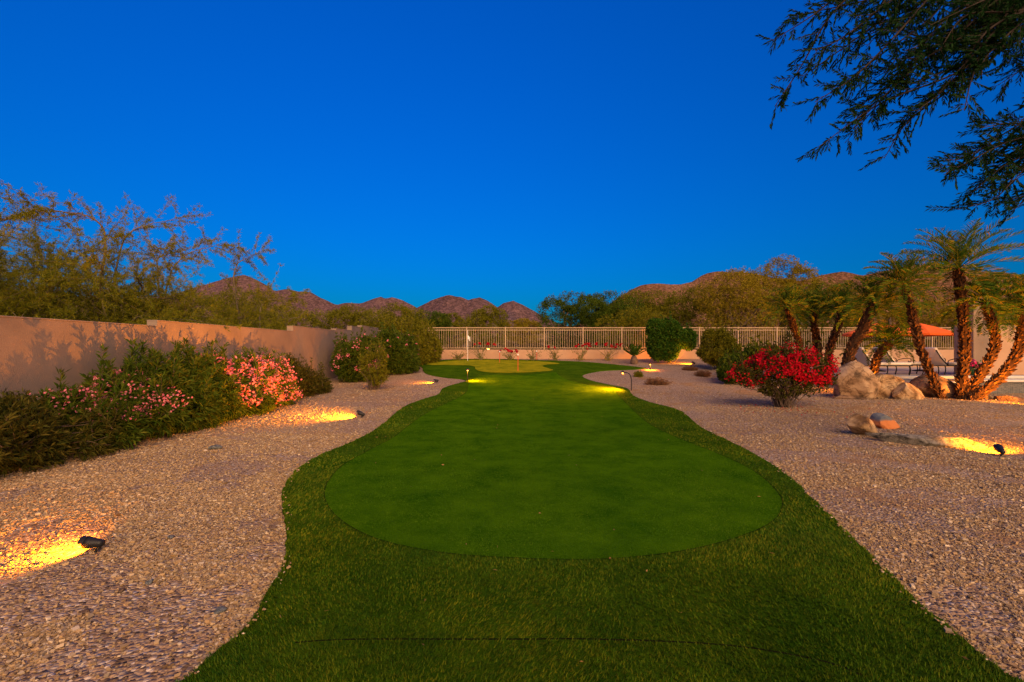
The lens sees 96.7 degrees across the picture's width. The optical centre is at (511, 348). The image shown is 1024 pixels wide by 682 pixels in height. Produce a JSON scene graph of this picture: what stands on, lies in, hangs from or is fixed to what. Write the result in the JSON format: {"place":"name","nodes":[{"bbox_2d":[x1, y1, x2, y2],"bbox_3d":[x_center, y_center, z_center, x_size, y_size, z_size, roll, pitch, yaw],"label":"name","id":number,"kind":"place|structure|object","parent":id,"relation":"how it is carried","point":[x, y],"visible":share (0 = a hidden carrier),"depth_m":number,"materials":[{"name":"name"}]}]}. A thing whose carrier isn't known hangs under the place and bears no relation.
{"place":"outdoors","nodes":[
{"label":"outdoors","id":0,"kind":"place"},
{"bbox_2d":[75,275,415,329],"bbox_3d":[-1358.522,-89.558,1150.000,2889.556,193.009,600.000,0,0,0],"label":"mountains","id":1,"kind":"structure","parent":0,"point":[314,302],"depth_m":1119.82,"materials":[{"name":"brown stone"}]},
{"bbox_2d":[405,295,567,332],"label":"peaks","id":2,"kind":"object","parent":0,"point":[461,306],"visible":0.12,"depth_m":866.99,"materials":[{"name":"brown stone"}]},
{"bbox_2d":[0,332,1023,681],"bbox_3d":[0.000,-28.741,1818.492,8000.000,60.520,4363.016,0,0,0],"label":"ground","id":3,"kind":"structure","parent":0,"point":[672,372],"depth_m":4.27,"materials":[{"name":"beige gravel"}]},
{"bbox_2d":[0,181,98,319],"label":"palo verde","id":4,"kind":"object","parent":3,"relation":"on","point":[27,301],"visible":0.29,"depth_m":10.01,"materials":[{"name":"green plant"}]},
{"bbox_2d":[0,386,125,477],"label":"shrub","id":5,"kind":"object","parent":3,"relation":"on","point":[43,428],"visible":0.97,"depth_m":5.80,"materials":[{"name":"green plant"}]},
{"bbox_2d":[78,609,89,613],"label":"stone","id":6,"kind":"object","parent":3,"relation":"on","point":[84,611],"visible":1,"depth_m":2.57,"materials":[{"name":"beige stone"}]},
{"bbox_2d":[77,536,105,552],"bbox_3d":[-3.084,1.465,3.345,0.151,0.171,0.089,0,0,0],"label":"spotlight","id":7,"kind":"object","parent":3,"relation":"on","point":[87,542],"visible":0.98,"depth_m":3.33,"materials":[{"name":"black metal"}]},
{"bbox_2d":[22,343,195,454],"bbox_3d":[-6.220,0.766,7.111,1.572,1.729,2.209,0,0,0],"label":"oleander","id":8,"kind":"object","parent":3,"relation":"on","point":[140,404],"visible":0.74,"depth_m":7.03,"materials":[{"name":"green plant"}]},
{"bbox_2d":[0,180,241,330],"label":"palo verde","id":9,"kind":"object","parent":3,"relation":"on","point":[39,254],"visible":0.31,"depth_m":11.39,"materials":[{"name":"green plant"}]},
{"bbox_2d":[0,205,283,329],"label":"palo verde","id":10,"kind":"object","parent":3,"relation":"on","point":[136,285],"visible":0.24,"depth_m":12.29,"materials":[{"name":"green plant"}]},
{"bbox_2d":[145,579,153,584],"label":"stone","id":11,"kind":"object","parent":3,"relation":"on","point":[148,582],"visible":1,"depth_m":2.90,"materials":[{"name":"beige stone"}]},
{"bbox_2d":[117,286,240,324],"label":"desert tree","id":12,"kind":"object","parent":3,"relation":"on","point":[201,302],"visible":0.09,"depth_m":18.47,"materials":[{"name":"green plant"}]},
{"bbox_2d":[121,337,247,433],"bbox_3d":[-6.203,0.718,8.732,1.641,1.893,2.507,0,0,0],"label":"oleander","id":13,"kind":"object","parent":3,"relation":"on","point":[210,401],"visible":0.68,"depth_m":8.43,"materials":[{"name":"green plant"}]},
{"bbox_2d":[68,229,311,329],"bbox_3d":[-10.409,-1.384,16.299,7.198,6.193,5.915,0,0,-15],"label":"palo verde","id":14,"kind":"object","parent":3,"relation":"on","point":[244,313],"visible":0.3,"depth_m":16.46,"materials":[{"name":"green plant"}]},
{"bbox_2d":[0,315,419,446],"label":"boundary wall","id":15,"kind":"structure","parent":3,"relation":"on","point":[34,352],"depth_m":7.72,"materials":[{"name":"paint"}]},
{"bbox_2d":[208,444,221,448],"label":"stone","id":16,"kind":"object","parent":3,"relation":"on","point":[217,446],"visible":1,"depth_m":6.74,"materials":[{"name":"grey stone"}]},
{"bbox_2d":[214,606,226,613],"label":"stone","id":17,"kind":"object","parent":3,"relation":"on","point":[219,609],"visible":1,"depth_m":2.58,"materials":[{"name":"grey stone"}]},
{"bbox_2d":[180,286,295,329],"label":"desert tree","id":18,"kind":"object","parent":3,"relation":"on","point":[242,299],"visible":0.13,"depth_m":19.77,"materials":[{"name":"green plant"}]},
{"bbox_2d":[185,338,302,417],"bbox_3d":[-6.174,0.675,10.701,1.851,1.824,3.244,0,0,0],"label":"oleander","id":19,"kind":"object","parent":3,"relation":"on","point":[266,382],"visible":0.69,"depth_m":10.31,"materials":[{"name":"pink plant"}]},
{"bbox_2d":[256,304,320,328],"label":"desert tree","id":20,"kind":"object","parent":3,"relation":"on","point":[313,323],"visible":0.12,"depth_m":24.00,"materials":[{"name":"green plant"}]},
{"bbox_2d":[277,352,334,398],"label":"shrub","id":21,"kind":"object","parent":3,"relation":"on","point":[310,380],"visible":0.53,"depth_m":13.30,"materials":[{"name":"green plant"}]},
{"bbox_2d":[310,302,387,329],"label":"desert tree","id":22,"kind":"object","parent":3,"relation":"on","point":[353,317],"visible":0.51,"depth_m":28.36,"materials":[{"name":"green plant"}]},
{"bbox_2d":[329,326,388,381],"bbox_3d":[-5.688,0.224,16.962,2.287,2.157,1.954,0,0,-34],"label":"oleander","id":23,"kind":"object","parent":3,"relation":"on","point":[345,360],"visible":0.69,"depth_m":16.38,"materials":[{"name":"green plant"}]},
{"bbox_2d":[356,410,364,417],"bbox_3d":[-3.241,1.424,9.770,0.173,0.218,0.105,0,0,0],"label":"spotlight","id":24,"kind":"object","parent":3,"relation":"on","point":[359,412],"visible":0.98,"depth_m":9.73,"materials":[{"name":"black metal"}]},
{"bbox_2d":[357,337,389,390],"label":"shrub","id":25,"kind":"object","parent":3,"relation":"on","point":[372,378],"visible":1,"depth_m":14.55,"materials":[{"name":"green plant"}]},
{"bbox_2d":[370,322,421,374],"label":"oleander","id":26,"kind":"object","parent":3,"relation":"on","point":[403,354],"visible":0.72,"depth_m":18.46,"materials":[{"name":"green plant"}]},
{"bbox_2d":[358,302,435,334],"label":"desert tree","id":27,"kind":"object","parent":3,"relation":"on","point":[404,311],"visible":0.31,"depth_m":30.69,"materials":[{"name":"green plant"}]},
{"bbox_2d":[380,307,443,364],"bbox_3d":[-4.745,-0.588,22.044,3.447,2.947,2.403,0,0,-40],"label":"shrub","id":28,"kind":"object","parent":3,"relation":"on","point":[428,342],"visible":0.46,"depth_m":21.91,"materials":[{"name":"green plant"}]},
{"bbox_2d":[408,308,453,344],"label":"desert tree","id":29,"kind":"object","parent":3,"relation":"on","point":[438,322],"visible":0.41,"depth_m":35.53,"materials":[{"name":"green plant"}]},
{"bbox_2d":[437,312,472,346],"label":"desert tree","id":30,"kind":"object","parent":3,"relation":"on","point":[456,322],"visible":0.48,"depth_m":41.74,"materials":[{"name":"green plant"}]},
{"bbox_2d":[449,351,469,359],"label":"bougainvillea","id":31,"kind":"object","parent":3,"relation":"on","point":[457,357],"visible":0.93,"depth_m":23.89,"materials":[{"name":"green plant"}]},
{"bbox_2d":[466,342,495,359],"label":"bougainvillea","id":32,"kind":"object","parent":3,"relation":"on","point":[479,354],"visible":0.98,"depth_m":23.89,"materials":[{"name":"green plant"}]},
{"bbox_2d":[468,304,510,345],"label":"desert tree","id":33,"kind":"object","parent":3,"relation":"on","point":[483,316],"visible":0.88,"depth_m":47.51,"materials":[{"name":"green plant"}]},
{"bbox_2d":[498,348,518,359],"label":"bougainvillea","id":34,"kind":"object","parent":3,"relation":"on","point":[509,357],"visible":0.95,"depth_m":23.89,"materials":[{"name":"green plant"}]},
{"bbox_2d":[504,317,543,344],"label":"desert tree","id":35,"kind":"object","parent":3,"relation":"on","point":[519,323],"visible":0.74,"depth_m":51.54,"materials":[{"name":"green plant"}]},
{"bbox_2d":[527,348,541,359],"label":"bougainvillea","id":36,"kind":"object","parent":3,"relation":"on","point":[531,357],"visible":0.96,"depth_m":23.89,"materials":[{"name":"green plant"}]},
{"bbox_2d":[78,399,1012,668],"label":"fallen leaves","id":37,"kind":"object","parent":3,"relation":"on","point":[494,569],"visible":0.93,"depth_m":3.40,"materials":[{"name":"brown plant"}]},
{"bbox_2d":[544,345,559,360],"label":"bougainvillea","id":38,"kind":"object","parent":3,"relation":"on","point":[554,355],"visible":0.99,"depth_m":23.88,"materials":[{"name":"green plant"}]},
{"bbox_2d":[535,290,609,349],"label":"desert tree","id":39,"kind":"object","parent":3,"relation":"on","point":[564,311],"visible":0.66,"depth_m":35.48,"materials":[{"name":"green plant"}]},
{"bbox_2d":[571,342,597,360],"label":"bougainvillea","id":40,"kind":"object","parent":3,"relation":"on","point":[583,352],"visible":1,"depth_m":23.89,"materials":[{"name":"green plant"}]},
{"bbox_2d":[180,359,1023,681],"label":"turf fringe","id":41,"kind":"object","parent":3,"relation":"on","point":[574,371],"visible":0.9,"depth_m":2.56,"materials":[{"name":"green plant"}]},
{"bbox_2d":[427,360,559,372],"bbox_3d":[-0.542,0.785,21.795,6.372,0.418,4.847,0,0,41],"label":"chipping green","id":42,"kind":"object","parent":41,"relation":"on","point":[508,366],"visible":0.99,"depth_m":21.71,"materials":[{"name":"green plant"}]},
{"bbox_2d":[467,330,469,360],"bbox_3d":[-2.235,-0.174,23.533,0.145,1.588,0.087,0,0,0],"label":"golf flag","id":43,"kind":"object","parent":42,"relation":"on","point":[468,337],"visible":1,"depth_m":23.52,"materials":[{"name":"white paint"}]},
{"bbox_2d":[325,372,781,559],"bbox_3d":[0.520,1.225,11.113,5.300,0.483,15.904,0,0,0],"label":"putting green","id":44,"kind":"object","parent":41,"relation":"on","point":[549,384],"visible":0.99,"depth_m":5.02,"materials":[{"name":"green plant"}]},
{"bbox_2d":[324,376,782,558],"bbox_3d":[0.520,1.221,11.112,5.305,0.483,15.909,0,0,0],"label":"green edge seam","id":45,"kind":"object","parent":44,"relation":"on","point":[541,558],"visible":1,"depth_m":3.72,"materials":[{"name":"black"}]},
{"bbox_2d":[295,638,861,674],"bbox_3d":[0.252,1.468,2.244,2.674,0.001,0.178,0,0,5],"label":"turf seam","id":46,"kind":"object","parent":41,"relation":"on","point":[567,638],"visible":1,"depth_m":2.30,"materials":[{"name":"green"}]},
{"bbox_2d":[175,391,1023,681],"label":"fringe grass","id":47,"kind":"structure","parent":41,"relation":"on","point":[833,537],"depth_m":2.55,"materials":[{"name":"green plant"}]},
{"bbox_2d":[571,289,645,349],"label":"desert tree","id":48,"kind":"object","parent":3,"relation":"on","point":[604,307],"visible":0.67,"depth_m":33.41,"materials":[{"name":"green plant"}]},
{"bbox_2d":[620,371,631,390],"bbox_3d":[3.624,1.038,14.468,0.381,0.680,0.170,0,0,0],"label":"path light","id":49,"kind":"object","parent":3,"relation":"on","point":[622,372],"visible":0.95,"depth_m":14.46,"materials":[{"name":"black metal"}]},
{"bbox_2d":[592,305,666,349],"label":"desert tree","id":50,"kind":"object","parent":3,"relation":"on","point":[634,323],"visible":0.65,"depth_m":29.57,"materials":[{"name":"green plant"}]},
{"bbox_2d":[622,344,647,363],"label":"sago palm","id":51,"kind":"object","parent":3,"relation":"on","point":[633,351],"visible":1,"depth_m":22.21,"materials":[{"name":"green plant"}]},
{"bbox_2d":[634,370,643,376],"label":"ground plant","id":52,"kind":"object","parent":3,"relation":"on","point":[638,374],"visible":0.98,"depth_m":17.91,"materials":[{"name":"green plant"}]},
{"bbox_2d":[609,289,703,345],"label":"desert tree","id":53,"kind":"object","parent":3,"relation":"on","point":[654,306],"visible":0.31,"depth_m":37.15,"materials":[{"name":"green plant"}]},
{"bbox_2d":[644,378,672,385],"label":"ground plant","id":54,"kind":"object","parent":3,"relation":"on","point":[661,381],"visible":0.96,"depth_m":15.74,"materials":[{"name":"brown plant"}]},
{"bbox_2d":[645,311,697,362],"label":"hedge bush","id":55,"kind":"object","parent":3,"relation":"on","point":[667,340],"visible":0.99,"depth_m":22.31,"materials":[{"name":"green plant"}]},
{"bbox_2d":[682,365,697,370],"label":"ground plant","id":56,"kind":"object","parent":3,"relation":"on","point":[690,368],"visible":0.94,"depth_m":19.87,"materials":[{"name":"brown plant"}]},
{"bbox_2d":[434,350,953,366],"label":"wall","id":57,"kind":"structure","parent":3,"relation":"on","point":[947,355],"depth_m":24.92,"materials":[{"name":"paint"}]},
{"bbox_2d":[427,327,952,349],"bbox_3d":[10.290,-0.565,25.000,29.885,1.260,0.065,0,0,0],"label":"metal fence","id":58,"kind":"object","parent":57,"relation":"on","point":[644,335],"visible":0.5,"depth_m":24.99,"materials":[{"name":"beige metal"}]},
{"bbox_2d":[442,336,946,349],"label":"scrub","id":59,"kind":"object","parent":3,"relation":"on","point":[524,347],"visible":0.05,"depth_m":38.37,"materials":[{"name":"green plant"}]},
{"bbox_2d":[693,370,711,376],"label":"ground plant","id":60,"kind":"object","parent":3,"relation":"on","point":[705,374],"visible":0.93,"depth_m":18.11,"materials":[{"name":"brown plant"}]},
{"bbox_2d":[662,283,749,347],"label":"desert tree","id":61,"kind":"object","parent":3,"relation":"on","point":[684,297],"visible":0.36,"depth_m":35.51,"materials":[{"name":"green plant"}]},
{"bbox_2d":[694,312,743,368],"bbox_3d":[9.214,-0.349,20.427,2.261,2.622,1.601,0,0,-29],"label":"shrub","id":62,"kind":"object","parent":3,"relation":"on","point":[714,345],"visible":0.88,"depth_m":20.08,"materials":[{"name":"green plant"}]},
{"bbox_2d":[690,266,792,346],"bbox_3d":[16.513,-2.790,33.222,6.587,6.366,5.767,0,0,-33],"label":"desert tree","id":63,"kind":"object","parent":3,"relation":"on","point":[752,283],"visible":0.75,"depth_m":32.23,"materials":[{"name":"green plant"}]},
{"bbox_2d":[716,335,780,383],"bbox_3d":[8.753,0.377,16.588,3.362,1.844,1.654,0,0,-14],"label":"shrub","id":64,"kind":"object","parent":3,"relation":"on","point":[723,366],"visible":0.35,"depth_m":16.13,"materials":[{"name":"green plant"}]},
{"bbox_2d":[738,254,823,346],"bbox_3d":[20.149,-3.351,34.094,5.390,7.600,4.715,0,0,45],"label":"desert tree","id":65,"kind":"object","parent":3,"relation":"on","point":[799,269],"visible":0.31,"depth_m":33.54,"materials":[{"name":"green plant"}]},
{"bbox_2d":[724,327,846,407],"bbox_3d":[6.762,0.478,11.271,2.885,2.032,1.493,0,0,0],"label":"bougainvillea","id":66,"kind":"object","parent":3,"relation":"on","point":[786,366],"visible":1,"depth_m":10.98,"materials":[{"name":"red plant"}]},
{"bbox_2d":[755,282,820,368],"bbox_3d":[9.912,-0.538,16.432,2.194,3.574,2.196,0,0,0],"label":"palm","id":67,"kind":"object","parent":3,"relation":"on","point":[787,299],"visible":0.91,"depth_m":16.42,"materials":[{"name":"green plant"}]},
{"bbox_2d":[740,401,870,414],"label":"fallen petals","id":68,"kind":"object","parent":3,"relation":"on","point":[796,408],"visible":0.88,"depth_m":10.74,"materials":[{"name":"red plant"}]},
{"bbox_2d":[784,283,849,375],"bbox_3d":[11.209,-0.498,16.782,1.996,3.706,2.045,0,0,-42],"label":"palm","id":69,"kind":"object","parent":3,"relation":"on","point":[814,330],"visible":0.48,"depth_m":16.70,"materials":[{"name":"green plant"}]},
{"bbox_2d":[782,277,862,349],"bbox_3d":[21.820,-2.353,31.801,6.174,5.663,3.906,0,0,0],"label":"desert tree","id":70,"kind":"object","parent":3,"relation":"on","point":[809,334],"visible":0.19,"depth_m":31.55,"materials":[{"name":"green plant"}]},
{"bbox_2d":[807,279,877,364],"bbox_3d":[11.472,-0.512,15.826,2.291,3.595,2.092,0,0,0],"label":"palm","id":71,"kind":"object","parent":3,"relation":"on","point":[832,340],"visible":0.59,"depth_m":15.74,"materials":[{"name":"green plant"}]},
{"bbox_2d":[832,395,878,399],"bbox_3d":[9.608,1.455,12.553,1.414,0.410,0.523,0,0,0],"label":"boulder","id":72,"kind":"object","parent":3,"relation":"on","point":[847,397],"visible":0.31,"depth_m":12.50,"materials":[{"name":"beige stone"}]},
{"bbox_2d":[833,361,880,398],"bbox_3d":[9.557,0.883,12.806,1.052,1.063,1.031,0,0,0],"label":"boulder","id":73,"kind":"object","parent":3,"relation":"on","point":[857,378],"visible":0.83,"depth_m":12.46,"materials":[{"name":"beige stone"}]},
{"bbox_2d":[763,367,955,384],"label":"pool deck","id":74,"kind":"structure","parent":3,"relation":"on","point":[905,370],"depth_m":19.94,"materials":[{"name":"stone"}]},
{"bbox_2d":[842,323,910,371],"bbox_3d":[16.088,-0.075,20.000,2.470,2.150,2.470,0,0,21],"label":"umbrella","id":75,"kind":"object","parent":74,"relation":"on","point":[848,334],"visible":0.17,"depth_m":19.92,"materials":[{"name":"orange fabric"}]},
{"bbox_2d":[855,347,912,374],"bbox_3d":[13.975,0.477,17.300,1.950,1.057,0.708,0,0,0],"label":"sun lounger","id":76,"kind":"object","parent":74,"relation":"on","point":[860,355],"visible":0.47,"depth_m":17.07,"materials":[{"name":"white metal"}]},
{"bbox_2d":[873,347,920,374],"bbox_3d":[15.325,0.477,17.900,1.950,1.057,0.708,0,0,0],"label":"sun lounger","id":77,"kind":"object","parent":74,"relation":"on","point":[917,364],"visible":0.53,"depth_m":17.61,"materials":[{"name":"black metal"}]},
{"bbox_2d":[902,323,953,370],"bbox_3d":[18.195,-0.075,20.300,2.470,2.150,2.470,0,0,-41],"label":"umbrella","id":78,"kind":"object","parent":74,"relation":"on","point":[928,330],"visible":0.42,"depth_m":19.47,"materials":[{"name":"orange fabric"}]},
{"bbox_2d":[922,347,956,374],"bbox_3d":[16.725,0.477,17.300,1.950,1.057,0.708,0,0,0],"label":"sun lounger","id":79,"kind":"object","parent":74,"relation":"on","point":[936,357],"visible":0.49,"depth_m":17.12,"materials":[{"name":"black metal"}]},
{"bbox_2d":[969,359,981,374],"bbox_3d":[15.124,0.668,14.943,0.618,0.664,0.615,0,0,41],"label":"flower pot","id":80,"kind":"object","parent":74,"relation":"on","point":[974,364],"visible":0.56,"depth_m":14.86,"materials":[{"name":"pink plant"}]},
{"bbox_2d":[954,325,1023,374],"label":"garden wall","id":81,"kind":"structure","parent":74,"relation":"on","point":[1004,352],"depth_m":17.48,"materials":[{"name":"paint"}]},
{"bbox_2d":[846,414,877,434],"bbox_3d":[6.085,1.342,7.953,0.524,0.406,0.389,0,0,-35],"label":"rock","id":82,"kind":"object","parent":3,"relation":"on","point":[859,424],"visible":0.9,"depth_m":7.84,"materials":[{"name":"beige stone"}]},
{"bbox_2d":[826,270,922,365],"bbox_3d":[10.853,-0.444,13.659,2.458,3.715,2.460,0,0,0],"label":"palm","id":83,"kind":"object","parent":3,"relation":"on","point":[864,325],"visible":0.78,"depth_m":13.48,"materials":[{"name":"green plant"}]},
{"bbox_2d":[842,288,910,349],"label":"desert tree","id":84,"kind":"object","parent":3,"relation":"on","point":[890,316],"visible":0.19,"depth_m":30.36,"materials":[{"name":"green plant"}]},
{"bbox_2d":[870,413,899,428],"bbox_3d":[7.056,1.376,8.613,0.406,0.320,0.307,0,0,-11],"label":"rock","id":85,"kind":"object","parent":3,"relation":"on","point":[882,420],"visible":0.89,"depth_m":8.53,"materials":[{"name":"orange stone"}]},
{"bbox_2d":[755,0,1023,227],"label":"mesquite tree","id":86,"kind":"object","parent":3,"relation":"on","point":[991,23],"visible":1,"depth_m":4.61,"materials":[{"name":"green plant"}]},
{"bbox_2d":[876,374,904,398],"bbox_3d":[10.636,1.197,13.051,0.995,0.950,0.882,0,0,31],"label":"boulder","id":87,"kind":"object","parent":3,"relation":"on","point":[889,383],"visible":0.28,"depth_m":12.72,"materials":[{"name":"beige stone"}]},
{"bbox_2d":[862,321,922,372],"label":"palm","id":88,"kind":"object","parent":3,"relation":"on","point":[888,336],"visible":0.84,"depth_m":14.11,"materials":[{"name":"green plant"}]},
{"bbox_2d":[892,382,923,399],"bbox_3d":[10.857,1.218,12.481,0.681,0.602,0.841,0,0,41],"label":"boulder","id":89,"kind":"object","parent":3,"relation":"on","point":[906,390],"visible":0.83,"depth_m":12.27,"materials":[{"name":"beige stone"}]},
{"bbox_2d":[861,249,956,398],"bbox_3d":[11.052,-0.584,12.800,2.042,4.301,2.047,0,0,32],"label":"palm","id":90,"kind":"object","parent":3,"relation":"on","point":[900,271],"visible":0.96,"depth_m":12.73,"materials":[{"name":"green plant"}]},
{"bbox_2d":[893,297,956,349],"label":"desert tree","id":91,"kind":"object","parent":3,"relation":"on","point":[942,323],"visible":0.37,"depth_m":30.33,"materials":[{"name":"green plant"}]},
{"bbox_2d":[865,433,987,448],"bbox_3d":[6.464,1.459,7.136,1.488,0.217,0.307,0,0,32],"label":"rock","id":92,"kind":"object","parent":3,"relation":"on","point":[935,441],"visible":0.83,"depth_m":7.04,"materials":[{"name":"stone"}]},
{"bbox_2d":[909,374,954,397],"bbox_3d":[12.361,1.273,13.270,1.409,1.086,0.884,0,0,0],"label":"boulder","id":93,"kind":"object","parent":3,"relation":"on","point":[921,383],"visible":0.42,"depth_m":13.00,"materials":[{"name":"brown stone"}]},
{"bbox_2d":[886,215,1023,398],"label":"palm","id":94,"kind":"object","parent":3,"relation":"on","point":[958,252],"visible":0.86,"depth_m":12.59,"materials":[{"name":"green plant"}]},
{"bbox_2d":[894,375,1023,393],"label":"raised pool","id":95,"kind":"structure","parent":3,"relation":"on","point":[1014,384],"depth_m":13.87,"materials":[{"name":"tile"}]},
{"bbox_2d":[935,269,1023,398],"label":"palm","id":96,"kind":"object","parent":3,"relation":"on","point":[981,372],"visible":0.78,"depth_m":12.51,"materials":[{"name":"green plant"}]},
{"bbox_2d":[963,273,1023,399],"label":"palm","id":97,"kind":"object","parent":3,"relation":"on","point":[1012,360],"visible":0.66,"depth_m":12.34,"materials":[{"name":"brown plant"}]},
{"bbox_2d":[993,444,1005,455],"bbox_3d":[6.830,1.449,6.365,0.102,0.212,0.172,0,0,28],"label":"spotlight","id":98,"kind":"object","parent":3,"relation":"on","point":[999,448],"visible":0.99,"depth_m":6.35,"materials":[{"name":"black metal"}]},
{"bbox_2d":[990,295,1015,324],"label":"desert tree","id":99,"kind":"object","parent":3,"relation":"on","point":[1005,297],"visible":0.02,"depth_m":32.30,"materials":[{"name":"green plant"}]},
{"bbox_2d":[993,396,1023,401],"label":"boulder","id":100,"kind":"object","parent":3,"relation":"on","point":[1011,398],"visible":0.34,"depth_m":12.21,"materials":[{"name":"stone"}]},
{"bbox_2d":[0,0,1023,325],"label":"sky","id":101,"kind":"structure","parent":0,"point":[416,153],"materials":[{"name":"blue"}]},
{"bbox_2d":[325,391,780,559],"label":"putting grass","id":102,"kind":"structure","parent":0,"point":[552,490],"depth_m":4.63,"materials":[{"name":"green plant"}]},
{"bbox_2d":[596,343,622,360],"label":"bougainvillea","id":103,"kind":"object","parent":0,"point":[607,356],"visible":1,"depth_m":23.88,"materials":[{"name":"green plant"}]},
{"bbox_2d":[567,264,1021,332],"bbox_3d":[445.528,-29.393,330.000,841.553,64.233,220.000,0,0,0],"label":"hill","id":104,"kind":"structure","parent":0,"point":[840,276],"depth_m":317.36,"materials":[{"name":"brown stone"}]},
{"bbox_2d":[957,297,988,374],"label":"stucco pier","id":105,"kind":"structure","parent":0,"point":[979,346],"depth_m":16.00,"materials":[{"name":"beige paint"}]}
]}

